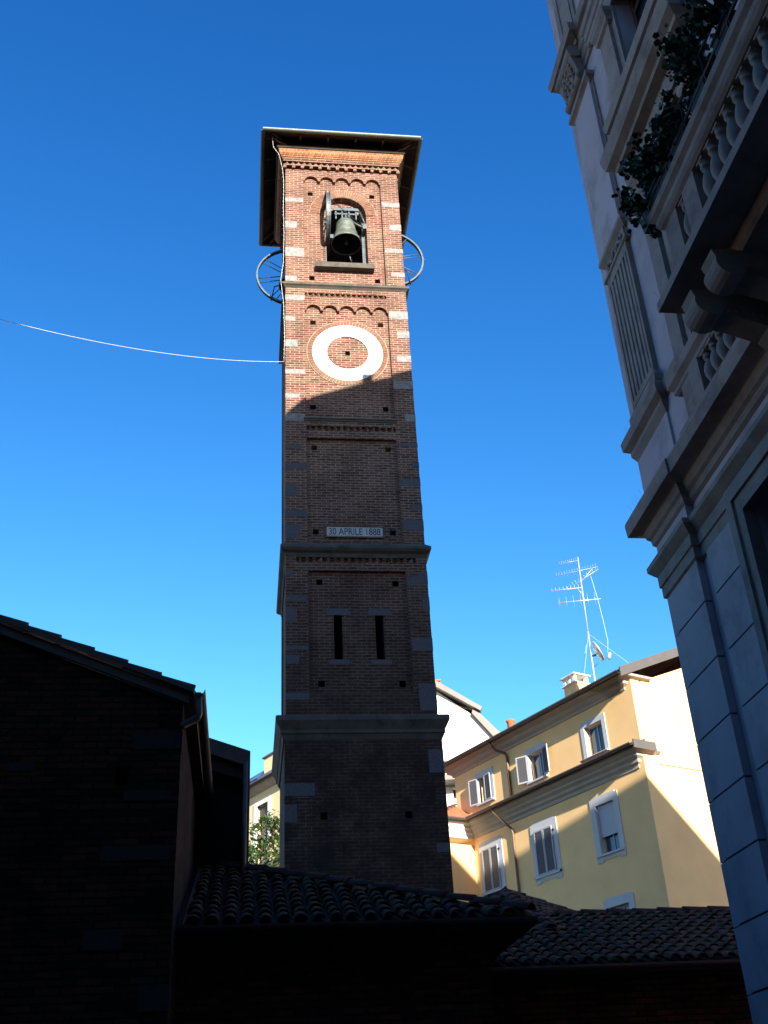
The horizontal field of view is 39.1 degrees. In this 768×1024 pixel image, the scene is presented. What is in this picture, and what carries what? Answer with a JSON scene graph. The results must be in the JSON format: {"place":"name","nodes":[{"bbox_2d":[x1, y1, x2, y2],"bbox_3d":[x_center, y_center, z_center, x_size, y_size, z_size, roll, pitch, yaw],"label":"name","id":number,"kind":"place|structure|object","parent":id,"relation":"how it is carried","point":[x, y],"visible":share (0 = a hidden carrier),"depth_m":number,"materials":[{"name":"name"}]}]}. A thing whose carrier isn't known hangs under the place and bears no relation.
{"place":"outdoors","nodes":[
{"label":"outdoors","id":0,"kind":"place"},
{"bbox_2d":[0,0,676,777],"label":"sky","id":1,"kind":"structure","parent":0,"point":[141,490],"materials":[{"name":"blue"}]},
{"bbox_2d":[259,127,453,899],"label":"bell tower","id":2,"kind":"structure","parent":0,"point":[358,768],"depth_m":28.10,"materials":[{"name":"brick"}]},
{"bbox_2d":[0,138,284,361],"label":"cable","id":3,"kind":"object","parent":2,"relation":"hanging from","point":[192,356],"visible":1,"depth_m":28.46,"materials":[{"name":"white"}]},
{"bbox_2d":[254,249,284,303],"bbox_3d":[-2.934,-7.945,34.889,2.493,2.420,1.450,1,-31,-7],"label":"wheel","id":4,"kind":"object","parent":2,"relation":"attached to","point":[265,293],"visible":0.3,"depth_m":35.11,"materials":[{"name":"grey metal"}]},
{"bbox_2d":[324,191,366,256],"bbox_3d":[-1.230,-9.072,34.236,1.315,2.000,2.000,1,-31,-7],"label":"church bell","id":5,"kind":"object","parent":2,"relation":"hanging from","point":[345,226],"visible":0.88,"depth_m":34.03,"materials":[{"name":"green metal"}]},
{"bbox_2d":[349,234,425,285],"bbox_3d":[0.047,-7.847,35.326,2.493,2.420,1.370,1,-31,-7],"label":"wheel","id":6,"kind":"object","parent":2,"relation":"hanging from","point":[410,241],"visible":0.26,"depth_m":34.91,"materials":[{"name":"grey metal"}]},
{"bbox_2d":[444,647,728,914],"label":"yellow apartment house","id":7,"kind":"structure","parent":0,"point":[588,795],"depth_m":39.37,"materials":[{"name":"paint"}]},
{"bbox_2d":[468,766,495,807],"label":"window","id":8,"kind":"structure","parent":7,"relation":"in","point":[474,786],"depth_m":45.29,"materials":[{"name":"white glass"}]},
{"bbox_2d":[478,836,506,896],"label":"window","id":9,"kind":"structure","parent":7,"relation":"in","point":[492,866],"depth_m":43.44,"materials":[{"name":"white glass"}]},
{"bbox_2d":[515,741,549,785],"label":"window","id":10,"kind":"structure","parent":7,"relation":"in","point":[541,765],"depth_m":42.82,"materials":[{"name":"white glass"}]},
{"bbox_2d":[530,816,562,885],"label":"window","id":11,"kind":"structure","parent":7,"relation":"in","point":[544,833],"depth_m":40.82,"materials":[{"name":"white wood"}]},
{"bbox_2d":[579,712,609,762],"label":"window","id":12,"kind":"structure","parent":7,"relation":"in","point":[598,734],"depth_m":40.17,"materials":[{"name":"white glass"}]},
{"bbox_2d":[551,557,644,687],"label":"aerial mast","id":13,"kind":"object","parent":7,"relation":"on","point":[588,634],"visible":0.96,"depth_m":43.17,"materials":[{"name":"metal"}]},
{"bbox_2d":[592,641,610,666],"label":"satellite dish","id":14,"kind":"object","parent":13,"relation":"attached to","point":[597,651],"visible":1,"depth_m":41.74,"materials":[{"name":"metal"}]},
{"bbox_2d":[589,790,626,864],"bbox_3d":[7.998,11.162,38.380,0.390,2.293,1.508,15,-35,-27],"label":"window","id":15,"kind":"structure","parent":7,"relation":"in","point":[606,819],"depth_m":38.44,"materials":[{"name":"white glass"}]},
{"bbox_2d":[603,892,635,909],"bbox_3d":[8.152,14.124,36.601,0.370,2.217,1.508,15,-35,-27],"label":"window","id":16,"kind":"structure","parent":7,"relation":"in","point":[622,899],"depth_m":36.97,"materials":[{"name":"white glass"}]},
{"label":"ground","id":17,"kind":"structure","parent":0,"visible":0},
{"bbox_2d":[0,614,213,1023],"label":"brick church","id":18,"kind":"structure","parent":17,"relation":"on","point":[96,865],"depth_m":11.87,"materials":[{"name":"brick"}]},
{"bbox_2d":[120,738,249,875],"bbox_3d":[-3.473,7.267,16.468,2.735,7.970,4.220,1,-31,-7],"label":"church annex","id":19,"kind":"object","parent":17,"relation":"on","point":[222,827],"visible":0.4,"depth_m":16.18,"materials":[{"name":"brown brick"}]},
{"bbox_2d":[249,809,279,866],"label":"magnolia tree","id":20,"kind":"object","parent":17,"relation":"on","point":[260,849],"visible":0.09,"depth_m":55.52,"materials":[{"name":"green plant"}]},
{"bbox_2d":[249,752,279,866],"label":"pale yellow house","id":21,"kind":"structure","parent":17,"relation":"on","point":[264,793],"depth_m":63.15,"materials":[{"name":"paint"}]},
{"bbox_2d":[253,796,270,865],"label":"window","id":22,"kind":"structure","parent":21,"relation":"in","point":[263,810],"depth_m":62.93,"materials":[{"name":"white paint"}]},
{"bbox_2d":[174,859,541,1023],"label":"tiled porch","id":23,"kind":"object","parent":17,"relation":"on","point":[261,944],"visible":0.98,"depth_m":12.42,"materials":[{"name":"brick"}]},
{"bbox_2d":[447,804,478,901],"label":"yellow corner wing","id":24,"kind":"structure","parent":17,"relation":"on","point":[464,872],"depth_m":44.42,"materials":[{"name":"yellow paint"}]},
{"bbox_2d":[435,679,499,805],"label":"white gabled house","id":25,"kind":"structure","parent":17,"relation":"on","point":[469,726],"depth_m":56.99,"materials":[{"name":"paint"}]},
{"bbox_2d":[471,888,572,933],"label":"hipped pavilion","id":26,"kind":"structure","parent":17,"relation":"on","point":[540,904],"depth_m":19.28,"materials":[{"name":"tile"}]},
{"bbox_2d":[488,906,752,1023],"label":"tiled outbuilding","id":27,"kind":"structure","parent":17,"relation":"on","point":[670,965],"depth_m":14.77,"materials":[{"name":"brick"}]},
{"bbox_2d":[546,0,767,1023],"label":"grey palazzo","id":28,"kind":"structure","parent":17,"relation":"on","point":[686,292],"depth_m":11.21,"materials":[{"name":"paint"}]},
{"bbox_2d":[611,183,661,238],"bbox_3d":[2.588,-2.936,10.649,0.605,0.809,0.537,1,-31,-7],"label":"balcony plant","id":29,"kind":"object","parent":28,"relation":"on","point":[630,207],"visible":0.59,"depth_m":10.63,"materials":[{"name":"green plant"}]},
{"bbox_2d":[619,142,660,206],"bbox_3d":[2.605,-3.312,10.609,0.569,0.860,0.458,16,-36,-29],"label":"balcony plant","id":30,"kind":"object","parent":28,"relation":"on","point":[642,178],"visible":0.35,"depth_m":10.56,"materials":[{"name":"green plant"}]},
{"bbox_2d":[626,131,672,185],"bbox_3d":[2.625,-3.391,10.281,0.639,0.657,0.443,1,-31,-7],"label":"balcony plant","id":31,"kind":"object","parent":28,"relation":"on","point":[645,155],"visible":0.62,"depth_m":10.24,"materials":[{"name":"green plant"}]},
{"bbox_2d":[644,87,690,156],"bbox_3d":[2.648,-3.586,10.012,0.478,0.713,0.391,1,-31,-7],"label":"balcony plant","id":32,"kind":"object","parent":28,"relation":"on","point":[657,123],"visible":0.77,"depth_m":9.94,"materials":[{"name":"green plant"}]},
{"bbox_2d":[651,50,696,339],"bbox_3d":[3.452,-3.285,12.095,0.145,3.920,1.890,1,-31,-7],"label":"window","id":33,"kind":"structure","parent":28,"relation":"in","point":[688,331],"depth_m":12.57,"materials":[{"name":"grey wood"}]},
{"bbox_2d":[652,13,716,112],"bbox_3d":[2.745,-3.984,9.676,0.519,1.042,0.586,-22,-36,29],"label":"balcony plant","id":34,"kind":"object","parent":28,"relation":"on","point":[681,61],"visible":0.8,"depth_m":9.60,"materials":[{"name":"green plant"}]},
{"bbox_2d":[679,0,735,54],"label":"balcony plant","id":35,"kind":"object","parent":28,"relation":"on","point":[702,15],"visible":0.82,"depth_m":9.03,"materials":[{"name":"green plant"}]},
{"bbox_2d":[722,432,767,679],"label":"window","id":36,"kind":"structure","parent":28,"relation":"in","point":[749,487],"depth_m":10.52,"materials":[{"name":"grey stone"}]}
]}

